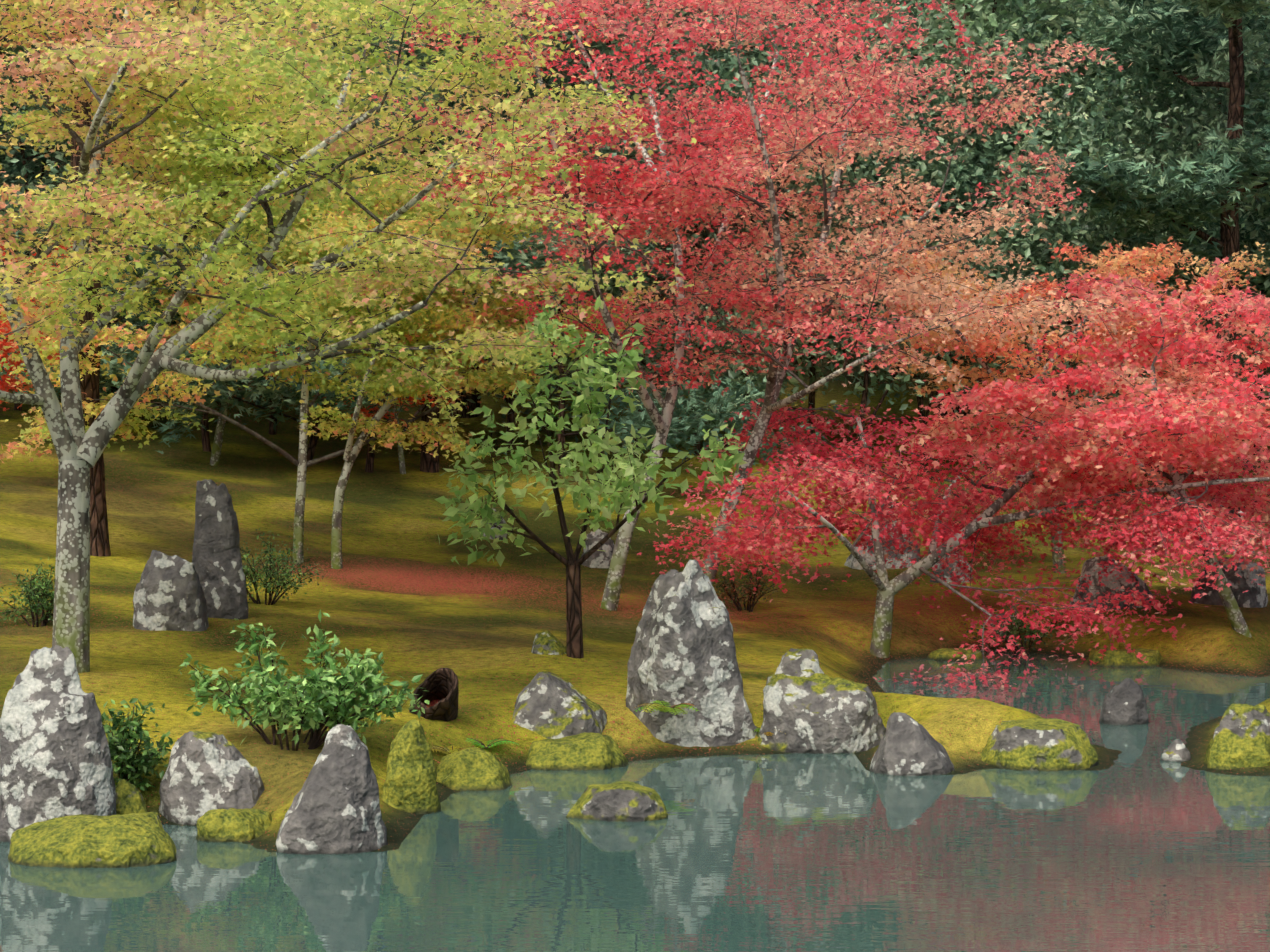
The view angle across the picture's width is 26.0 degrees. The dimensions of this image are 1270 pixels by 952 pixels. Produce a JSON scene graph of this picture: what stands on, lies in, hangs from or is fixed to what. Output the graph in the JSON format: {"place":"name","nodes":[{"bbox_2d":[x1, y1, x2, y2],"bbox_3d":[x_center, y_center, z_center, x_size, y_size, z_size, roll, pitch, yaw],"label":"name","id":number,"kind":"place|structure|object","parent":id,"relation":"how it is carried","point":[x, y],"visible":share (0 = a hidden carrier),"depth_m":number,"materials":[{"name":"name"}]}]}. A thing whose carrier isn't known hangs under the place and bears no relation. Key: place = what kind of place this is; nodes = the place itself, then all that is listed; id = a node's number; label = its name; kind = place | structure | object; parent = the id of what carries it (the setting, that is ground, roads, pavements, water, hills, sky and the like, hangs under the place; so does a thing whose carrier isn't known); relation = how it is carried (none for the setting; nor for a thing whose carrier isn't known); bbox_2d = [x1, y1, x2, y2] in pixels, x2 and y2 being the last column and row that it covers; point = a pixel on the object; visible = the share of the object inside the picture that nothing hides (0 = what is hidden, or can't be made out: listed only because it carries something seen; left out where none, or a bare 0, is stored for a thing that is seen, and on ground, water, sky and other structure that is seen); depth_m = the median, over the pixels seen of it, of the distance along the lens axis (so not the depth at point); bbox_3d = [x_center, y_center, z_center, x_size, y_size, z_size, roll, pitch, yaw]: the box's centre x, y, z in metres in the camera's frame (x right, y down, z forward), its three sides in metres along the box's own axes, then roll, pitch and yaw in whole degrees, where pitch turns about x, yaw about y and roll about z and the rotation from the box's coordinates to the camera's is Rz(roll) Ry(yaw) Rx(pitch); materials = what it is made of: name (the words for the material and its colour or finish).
{"place":"outdoors","nodes":[
{"label":"outdoors","id":0,"kind":"place"},
{"bbox_2d":[0,651,1269,951],"bbox_3d":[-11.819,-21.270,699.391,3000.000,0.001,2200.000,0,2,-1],"label":"pond water","id":1,"kind":"structure","parent":0,"point":[1138,845],"depth_m":17.75,"materials":[{"name":"liquid"}]},
{"bbox_2d":[566,781,667,821],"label":"islet rock","id":2,"kind":"object","parent":1,"relation":"in","point":[622,801],"visible":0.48,"depth_m":19.69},
{"bbox_2d":[1159,739,1190,761],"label":"rock","id":3,"kind":"object","parent":1,"relation":"in","point":[1176,750],"visible":0.65,"depth_m":22.75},
{"bbox_2d":[0,0,1269,851],"bbox_3d":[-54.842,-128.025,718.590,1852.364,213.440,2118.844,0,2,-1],"label":"terrain","id":4,"kind":"structure","parent":0,"point":[405,594],"depth_m":32.15,"materials":[{"name":"plant"}]},
{"bbox_2d":[0,65,39,166],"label":"forest tree","id":5,"kind":"object","parent":4,"relation":"on","point":[11,121],"visible":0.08,"depth_m":51.00,"materials":[{"name":"green plant"}]},
{"bbox_2d":[0,557,55,626],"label":"shrub","id":6,"kind":"object","parent":4,"relation":"on","point":[36,598],"visible":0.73,"depth_m":26.28,"materials":[{"name":"green plant"}]},
{"bbox_2d":[3,167,55,334],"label":"tree","id":7,"kind":"object","parent":4,"relation":"on","point":[36,170],"depth_m":45.48,"materials":[{"name":"green plant"}]},
{"bbox_2d":[0,67,59,262],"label":"tree","id":8,"kind":"object","parent":4,"relation":"on","point":[24,172],"visible":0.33,"depth_m":43.28,"materials":[{"name":"green plant"}]},
{"bbox_2d":[0,238,72,410],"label":"orange maple","id":9,"kind":"object","parent":4,"relation":"on","point":[4,384],"visible":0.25,"depth_m":37.01,"materials":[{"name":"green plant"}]},
{"bbox_2d":[0,645,115,841],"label":"rock","id":10,"kind":"object","parent":4,"relation":"on","point":[55,760],"visible":0.56,"depth_m":18.88,"materials":[{"name":"stone"}]},
{"bbox_2d":[0,0,118,556],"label":"pine","id":11,"kind":"object","parent":4,"relation":"on","point":[99,531],"visible":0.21,"depth_m":31.92,"materials":[{"name":"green plant"}]},
{"bbox_2d":[0,85,150,283],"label":"tree","id":12,"kind":"object","parent":4,"relation":"on","point":[62,169],"visible":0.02,"depth_m":44.33,"materials":[{"name":"green plant"}]},
{"bbox_2d":[0,8,181,341],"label":"tree","id":13,"kind":"object","parent":4,"relation":"on","point":[133,322],"visible":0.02,"depth_m":46.52,"materials":[{"name":"green plant"}]},
{"bbox_2d":[8,812,176,867],"bbox_3d":[-3.575,2.504,18.145,1.132,0.520,0.776,0,2,-1],"label":"ledge rock","id":14,"kind":"object","parent":4,"relation":"on","point":[110,841],"visible":0.56,"depth_m":17.92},
{"bbox_2d":[0,4,186,410],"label":"tree","id":15,"kind":"object","parent":4,"relation":"on","point":[26,176],"visible":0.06,"depth_m":44.82,"materials":[{"name":"green plant"}]},
{"bbox_2d":[115,779,146,814],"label":"mossy rock","id":16,"kind":"object","parent":4,"relation":"on","point":[129,798],"visible":0.15,"depth_m":19.31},
{"bbox_2d":[0,12,265,392],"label":"tree","id":17,"kind":"object","parent":4,"relation":"on","point":[32,186],"visible":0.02,"depth_m":43.62,"materials":[{"name":"green plant"}]},
{"bbox_2d":[101,698,172,790],"bbox_3d":[-3.632,1.973,19.956,0.765,0.746,0.582,-1,2,-16],"label":"rock shrub","id":18,"kind":"object","parent":4,"relation":"on","point":[131,768],"visible":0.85,"depth_m":19.89,"materials":[{"name":"green plant"}]},
{"bbox_2d":[133,550,208,630],"bbox_3d":[-4.498,1.264,26.623,0.759,1.097,0.657,0,2,-1],"label":"rock block","id":19,"kind":"object","parent":4,"relation":"on","point":[169,594],"visible":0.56,"depth_m":26.35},
{"bbox_2d":[2,0,361,384],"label":"forest tree","id":20,"kind":"object","parent":4,"relation":"on","point":[58,156],"depth_m":51.03,"materials":[{"name":"green plant"}]},
{"bbox_2d":[43,0,322,194],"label":"forest tree","id":21,"kind":"object","parent":4,"relation":"on","point":[106,29],"depth_m":54.94,"materials":[{"name":"green plant"}]},
{"bbox_2d":[16,20,367,451],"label":"tree","id":22,"kind":"object","parent":4,"relation":"on","point":[206,445],"visible":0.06,"depth_m":41.42,"materials":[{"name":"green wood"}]},
{"bbox_2d":[159,731,264,825],"bbox_3d":[-2.983,2.328,19.769,0.903,1.020,0.733,0,2,-1],"label":"rock","id":23,"kind":"object","parent":4,"relation":"on","point":[205,772],"visible":0.46,"depth_m":19.55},
{"bbox_2d":[192,479,248,618],"bbox_3d":[-4.123,1.047,27.311,0.611,2.038,0.304,0,2,-1],"label":"rock","id":24,"kind":"object","parent":4,"relation":"on","point":[216,559],"visible":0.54,"depth_m":27.21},
{"bbox_2d":[0,53,457,465],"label":"slim maple","id":25,"kind":"object","parent":4,"relation":"on","point":[217,446],"visible":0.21,"depth_m":40.54,"materials":[{"name":"yellow plant"}]},
{"bbox_2d":[195,808,271,842],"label":"mossy rock","id":26,"kind":"object","parent":4,"relation":"on","point":[227,825],"visible":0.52,"depth_m":18.81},
{"bbox_2d":[107,1,447,201],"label":"forest tree","id":27,"kind":"object","parent":4,"relation":"on","point":[332,39],"depth_m":56.81,"materials":[{"name":"green plant"}]},
{"bbox_2d":[240,528,329,604],"bbox_3d":[-3.833,0.967,28.814,1.144,0.823,0.955,0,2,13],"label":"shrub","id":28,"kind":"object","parent":4,"relation":"on","point":[272,573],"visible":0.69,"depth_m":28.80,"materials":[{"name":"green plant"}]},
{"bbox_2d":[178,609,428,750],"bbox_3d":[-2.562,1.539,20.869,1.515,1.100,1.814,-2,3,-45],"label":"shore shrub","id":29,"kind":"object","parent":4,"relation":"on","point":[329,699],"visible":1,"depth_m":20.66,"materials":[{"name":"green plant"}]},
{"bbox_2d":[0,24,628,563],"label":"slim maple","id":30,"kind":"object","parent":4,"relation":"on","point":[482,380],"visible":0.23,"depth_m":33.08,"materials":[{"name":"yellow plant"}]},
{"bbox_2d":[276,724,387,854],"bbox_3d":[-2.047,2.288,18.543,0.744,1.229,0.668,1,2,25],"label":"rock","id":31,"kind":"object","parent":4,"relation":"on","point":[334,808],"visible":0.62,"depth_m":18.36,"materials":[{"name":"stone"}]},
{"bbox_2d":[100,1,571,460],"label":"tree","id":32,"kind":"object","parent":4,"relation":"on","point":[294,398],"visible":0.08,"depth_m":41.34,"materials":[{"name":"green plant"}]},
{"bbox_2d":[168,0,531,434],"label":"tree","id":33,"kind":"object","parent":4,"relation":"on","point":[271,430],"depth_m":45.41,"materials":[{"name":"green plant"}]},
{"bbox_2d":[0,0,707,672],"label":"maple","id":34,"kind":"object","parent":4,"relation":"on","point":[252,130],"visible":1,"depth_m":22.37,"materials":[{"name":"yellow plant"}]},
{"bbox_2d":[205,2,535,472],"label":"tree","id":35,"kind":"object","parent":4,"relation":"on","point":[369,465],"visible":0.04,"depth_m":41.24,"materials":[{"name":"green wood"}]},
{"bbox_2d":[256,308,499,473],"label":"orange maple","id":36,"kind":"object","parent":4,"relation":"on","point":[402,468],"visible":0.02,"depth_m":42.35,"materials":[{"name":"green plant"}]},
{"bbox_2d":[381,719,440,813],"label":"mossy rock","id":37,"kind":"object","parent":4,"relation":"on","point":[409,785],"visible":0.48,"depth_m":19.98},
{"bbox_2d":[409,668,458,720],"bbox_3d":[-1.645,1.837,22.577,0.392,0.351,0.678,-9,-34,-13],"label":"tree stump","id":38,"kind":"object","parent":4,"relation":"on","point":[441,693],"visible":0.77,"depth_m":22.52,"materials":[{"name":"brown wood"}]},
{"bbox_2d":[431,745,465,754],"bbox_3d":[-1.441,2.189,21.860,0.572,0.089,0.525,2,3,41],"label":"fern","id":39,"kind":"object","parent":4,"relation":"on","point":[448,751],"visible":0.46,"depth_m":21.86,"materials":[{"name":"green plant"}]},
{"bbox_2d":[245,107,673,568],"bbox_3d":[-2.132,-1.676,33.182,5.306,5.764,5.822,0,2,-1],"label":"slim maple","id":40,"kind":"object","parent":4,"relation":"on","point":[460,321],"visible":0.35,"depth_m":32.90,"materials":[{"name":"yellow plant"}]},
{"bbox_2d":[274,18,646,454],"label":"tree","id":41,"kind":"object","parent":4,"relation":"on","point":[527,411],"depth_m":45.91,"materials":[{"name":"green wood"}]},
{"bbox_2d":[362,0,572,472],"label":"pine","id":42,"kind":"object","parent":4,"relation":"on","point":[429,463],"visible":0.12,"depth_m":41.59,"materials":[{"name":"green plant"}]},
{"bbox_2d":[436,747,511,790],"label":"mossy rock","id":43,"kind":"object","parent":4,"relation":"on","point":[473,769],"visible":0.56,"depth_m":21.23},
{"bbox_2d":[328,15,645,417],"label":"forest tree","id":44,"kind":"object","parent":4,"relation":"on","point":[471,406],"depth_m":48.78,"materials":[{"name":"plant"}]},
{"bbox_2d":[465,738,518,748],"bbox_3d":[-1.221,2.173,22.432,0.513,0.085,0.368,-1,2,-17],"label":"fern","id":45,"kind":"object","parent":4,"relation":"on","point":[479,742],"visible":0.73,"depth_m":22.37,"materials":[{"name":"green plant"}]},
{"bbox_2d":[483,508,507,539],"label":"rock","id":46,"kind":"object","parent":4,"relation":"on","point":[500,537],"visible":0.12,"depth_m":37.77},
{"bbox_2d":[323,0,721,451],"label":"tree","id":47,"kind":"object","parent":4,"relation":"on","point":[510,417],"visible":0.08,"depth_m":44.45,"materials":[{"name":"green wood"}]},
{"bbox_2d":[531,631,565,654],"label":"rock","id":48,"kind":"object","parent":4,"relation":"on","point":[546,642],"visible":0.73,"depth_m":25.77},
{"bbox_2d":[372,0,725,113],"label":"forest tree","id":49,"kind":"object","parent":4,"relation":"on","point":[648,36],"depth_m":63.59,"materials":[{"name":"plant"}]},
{"bbox_2d":[512,671,606,738],"bbox_3d":[-0.726,2.028,23.248,0.978,0.760,0.794,0,2,-1],"label":"rock","id":50,"kind":"object","parent":4,"relation":"on","point":[549,705],"visible":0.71,"depth_m":23.00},
{"bbox_2d":[526,732,628,769],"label":"mossy rock","id":51,"kind":"object","parent":4,"relation":"on","point":[588,751],"visible":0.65,"depth_m":22.33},
{"bbox_2d":[435,295,746,658],"bbox_3d":[-0.409,0.023,25.602,2.870,3.426,2.243,0,2,-1],"label":"green tree","id":52,"kind":"object","parent":4,"relation":"on","point":[633,470],"visible":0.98,"depth_m":25.53,"materials":[{"name":"green plant"}]},
{"bbox_2d":[581,529,613,567],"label":"rock","id":53,"kind":"object","parent":4,"relation":"on","point":[598,559],"visible":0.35,"depth_m":35.38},
{"bbox_2d":[495,0,743,316],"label":"forest tree","id":54,"kind":"object","parent":4,"relation":"on","point":[557,77],"visible":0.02,"depth_m":58.27,"materials":[{"name":"green plant"}]},
{"bbox_2d":[402,0,844,475],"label":"tree","id":55,"kind":"object","parent":4,"relation":"on","point":[677,428],"visible":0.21,"depth_m":41.59,"materials":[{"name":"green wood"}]},
{"bbox_2d":[405,0,854,455],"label":"tree","id":56,"kind":"object","parent":4,"relation":"on","point":[731,374],"visible":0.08,"depth_m":44.55,"materials":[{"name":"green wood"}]},
{"bbox_2d":[497,0,859,455],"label":"tree","id":57,"kind":"object","parent":4,"relation":"on","point":[725,56],"visible":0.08,"depth_m":45.45,"materials":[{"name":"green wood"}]},
{"bbox_2d":[626,560,756,746],"bbox_3d":[0.491,1.964,23.628,1.185,2.510,0.884,0,2,-1],"label":"tall rock","id":58,"kind":"object","parent":4,"relation":"on","point":[683,649],"visible":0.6,"depth_m":23.34,"materials":[{"name":"stone"}]},
{"bbox_2d":[634,700,698,714],"bbox_3d":[0.259,1.932,22.971,0.550,0.104,0.667,0,2,-1],"label":"moss","id":59,"kind":"object","parent":58,"relation":"on","point":[656,706],"visible":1,"depth_m":22.87,"materials":[{"name":"green plant"}]},
{"bbox_2d":[713,553,784,611],"bbox_3d":[1.287,1.220,32.227,1.000,0.777,0.933,0,2,-1],"label":"azalea shrub","id":60,"kind":"object","parent":4,"relation":"on","point":[747,590],"visible":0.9,"depth_m":32.09,"materials":[{"name":"green plant"}]},
{"bbox_2d":[370,0,1150,610],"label":"red maple","id":61,"kind":"object","parent":4,"relation":"on","point":[658,196],"visible":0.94,"depth_m":30.21,"materials":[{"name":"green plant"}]},
{"bbox_2d":[752,727,785,735],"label":"grass tuft","id":62,"kind":"object","parent":4,"relation":"on","point":[765,733],"visible":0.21,"depth_m":23.39,"materials":[{"name":"green plant"}]},
{"bbox_2d":[688,0,882,189],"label":"forest tree","id":63,"kind":"object","parent":4,"relation":"on","point":[757,59],"visible":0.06,"depth_m":66.28,"materials":[{"name":"green plant"}]},
{"bbox_2d":[766,648,823,683],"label":"bank rock","id":64,"kind":"object","parent":4,"relation":"on","point":[798,662],"visible":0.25,"depth_m":24.48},
{"bbox_2d":[570,3,1027,435],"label":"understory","id":65,"kind":"object","parent":4,"relation":"on","point":[831,366],"visible":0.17,"depth_m":45.01,"materials":[{"name":"plant"}]},
{"bbox_2d":[569,0,1033,450],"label":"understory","id":66,"kind":"object","parent":4,"relation":"on","point":[964,176],"visible":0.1,"depth_m":45.51,"materials":[{"name":"plant"}]},
{"bbox_2d":[757,673,885,753],"bbox_3d":[1.548,2.230,23.476,1.214,1.083,0.620,0,2,-1],"label":"rock","id":67,"kind":"object","parent":4,"relation":"on","point":[818,713],"visible":0.6,"depth_m":23.26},
{"bbox_2d":[748,0,894,141],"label":"forest tree","id":68,"kind":"object","parent":4,"relation":"on","point":[752,47],"depth_m":74.66,"materials":[{"name":"plant"}]},
{"bbox_2d":[707,29,1050,476],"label":"tree","id":69,"kind":"object","parent":4,"relation":"on","point":[860,173],"visible":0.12,"depth_m":44.57,"materials":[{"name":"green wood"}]},
{"bbox_2d":[844,503,920,569],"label":"rock","id":70,"kind":"object","parent":4,"relation":"on","point":[852,562],"visible":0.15,"depth_m":36.41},
{"bbox_2d":[728,0,1081,471],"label":"tree","id":71,"kind":"object","parent":4,"relation":"on","point":[964,143],"visible":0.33,"depth_m":44.93,"materials":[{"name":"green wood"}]},
{"bbox_2d":[870,712,954,775],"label":"wedge rock","id":72,"kind":"object","parent":4,"relation":"on","point":[909,745],"visible":0.62,"depth_m":22.00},
{"bbox_2d":[742,0,1116,423],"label":"forest tree","id":73,"kind":"object","parent":4,"relation":"on","point":[1076,64],"visible":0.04,"depth_m":50.97,"materials":[{"name":"plant"}]},
{"bbox_2d":[930,552,972,582],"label":"rock","id":74,"kind":"object","parent":4,"relation":"on","point":[952,566],"visible":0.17,"depth_m":35.13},
{"bbox_2d":[637,363,1269,690],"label":"red maple","id":75,"kind":"object","parent":4,"relation":"on","point":[955,535],"visible":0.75,"depth_m":30.55,"materials":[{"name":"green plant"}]},
{"bbox_2d":[927,648,982,660],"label":"mossy rock","id":76,"kind":"object","parent":4,"relation":"on","point":[943,654],"visible":0.46,"depth_m":30.96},
{"bbox_2d":[727,0,1192,419],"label":"tree","id":77,"kind":"object","parent":4,"relation":"on","point":[990,23],"visible":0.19,"depth_m":50.36,"materials":[{"name":"plant"}]},
{"bbox_2d":[991,613,1018,629],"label":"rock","id":78,"kind":"object","parent":4,"relation":"on","point":[997,615],"visible":0.06,"depth_m":32.44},
{"bbox_2d":[964,595,1065,651],"bbox_3d":[4.397,1.720,31.893,1.184,0.676,0.957,1,2,22],"label":"shore shrub","id":79,"kind":"object","parent":4,"relation":"on","point":[1019,628],"visible":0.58,"depth_m":31.92,"materials":[{"name":"red plant"}]},
{"bbox_2d":[838,72,1196,443],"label":"tree","id":80,"kind":"object","parent":4,"relation":"on","point":[1032,222],"visible":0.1,"depth_m":48.25,"materials":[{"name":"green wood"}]},
{"bbox_2d":[894,0,1182,354],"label":"forest tree","id":81,"kind":"object","parent":4,"relation":"on","point":[1046,8],"visible":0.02,"depth_m":57.24,"materials":[{"name":"green plant"}]},
{"bbox_2d":[981,718,1098,770],"bbox_3d":[3.282,2.299,22.546,1.002,0.582,0.818,0,2,-1],"label":"flat rock","id":82,"kind":"object","parent":4,"relation":"on","point":[1037,744],"visible":0.67,"depth_m":22.27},
{"bbox_2d":[844,184,1269,572],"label":"orange maple","id":83,"kind":"object","parent":4,"relation":"on","point":[1135,256],"visible":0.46,"depth_m":35.63,"materials":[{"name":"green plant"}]},
{"bbox_2d":[870,8,1269,459],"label":"tree","id":84,"kind":"object","parent":4,"relation":"on","point":[1084,135],"visible":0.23,"depth_m":44.47,"materials":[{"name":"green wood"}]},
{"bbox_2d":[883,256,1269,636],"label":"maple","id":85,"kind":"object","parent":4,"relation":"on","point":[1218,442],"visible":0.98,"depth_m":30.25,"materials":[{"name":"red plant"}]},
{"bbox_2d":[902,0,1257,426],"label":"tree","id":86,"kind":"object","parent":4,"relation":"on","point":[1030,28],"visible":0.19,"depth_m":47.11,"materials":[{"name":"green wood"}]},
{"bbox_2d":[977,2,1191,268],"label":"forest tree","id":87,"kind":"object","parent":4,"relation":"on","point":[1127,78],"depth_m":63.82,"materials":[{"name":"green plant"}]},
{"bbox_2d":[1070,554,1152,609],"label":"rock","id":88,"kind":"object","parent":4,"relation":"on","point":[1090,566],"visible":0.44,"depth_m":33.01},
{"bbox_2d":[1099,678,1148,724],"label":"rock","id":89,"kind":"object","parent":4,"relation":"on","point":[1124,702],"visible":0.62,"depth_m":25.18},
{"bbox_2d":[1087,647,1162,666],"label":"mossy rock","id":90,"kind":"object","parent":4,"relation":"on","point":[1118,658],"visible":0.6,"depth_m":30.29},
{"bbox_2d":[1008,0,1269,498],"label":"pine","id":91,"kind":"object","parent":4,"relation":"on","point":[1178,202],"visible":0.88,"depth_m":43.14,"materials":[{"name":"green plant"}]},
{"bbox_2d":[1013,0,1269,484],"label":"tree","id":92,"kind":"object","parent":4,"relation":"on","point":[1141,118],"visible":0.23,"depth_m":44.92,"materials":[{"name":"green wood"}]},
{"bbox_2d":[1085,0,1269,289],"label":"forest tree","id":93,"kind":"object","parent":4,"relation":"on","point":[1260,22],"visible":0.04,"depth_m":47.54,"materials":[{"name":"plant"}]},
{"bbox_2d":[1086,68,1269,454],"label":"tree","id":94,"kind":"object","parent":4,"relation":"on","point":[1198,152],"visible":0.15,"depth_m":47.76,"materials":[{"name":"green plant"}]},
{"bbox_2d":[1088,0,1269,290],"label":"forest tree","id":95,"kind":"object","parent":4,"relation":"on","point":[1208,88],"visible":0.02,"depth_m":58.99,"materials":[{"name":"green plant"}]},
{"bbox_2d":[1168,8,1269,369],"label":"tree","id":96,"kind":"object","parent":4,"relation":"on","point":[1262,74],"visible":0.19,"depth_m":45.66,"materials":[{"name":"green plant"}]},
{"bbox_2d":[1190,557,1267,607],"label":"rock","id":97,"kind":"object","parent":4,"relation":"on","point":[1255,596],"visible":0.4,"depth_m":33.16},
{"bbox_2d":[1190,144,1269,375],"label":"tree","id":98,"kind":"object","parent":4,"relation":"on","point":[1239,315],"visible":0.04,"depth_m":46.92,"materials":[{"name":"green plant"}]},
{"bbox_2d":[1193,498,1266,554],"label":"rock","id":99,"kind":"object","parent":4,"relation":"on","point":[1237,539],"depth_m":39.29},
{"bbox_2d":[1204,704,1269,769],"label":"mound rock","id":100,"kind":"object","parent":4,"relation":"on","point":[1241,737],"visible":0.56,"depth_m":22.22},
{"bbox_2d":[1227,84,1269,283],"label":"forest tree","id":101,"kind":"object","parent":4,"relation":"on","point":[1260,90],"visible":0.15,"depth_m":46.71,"materials":[{"name":"plant"}]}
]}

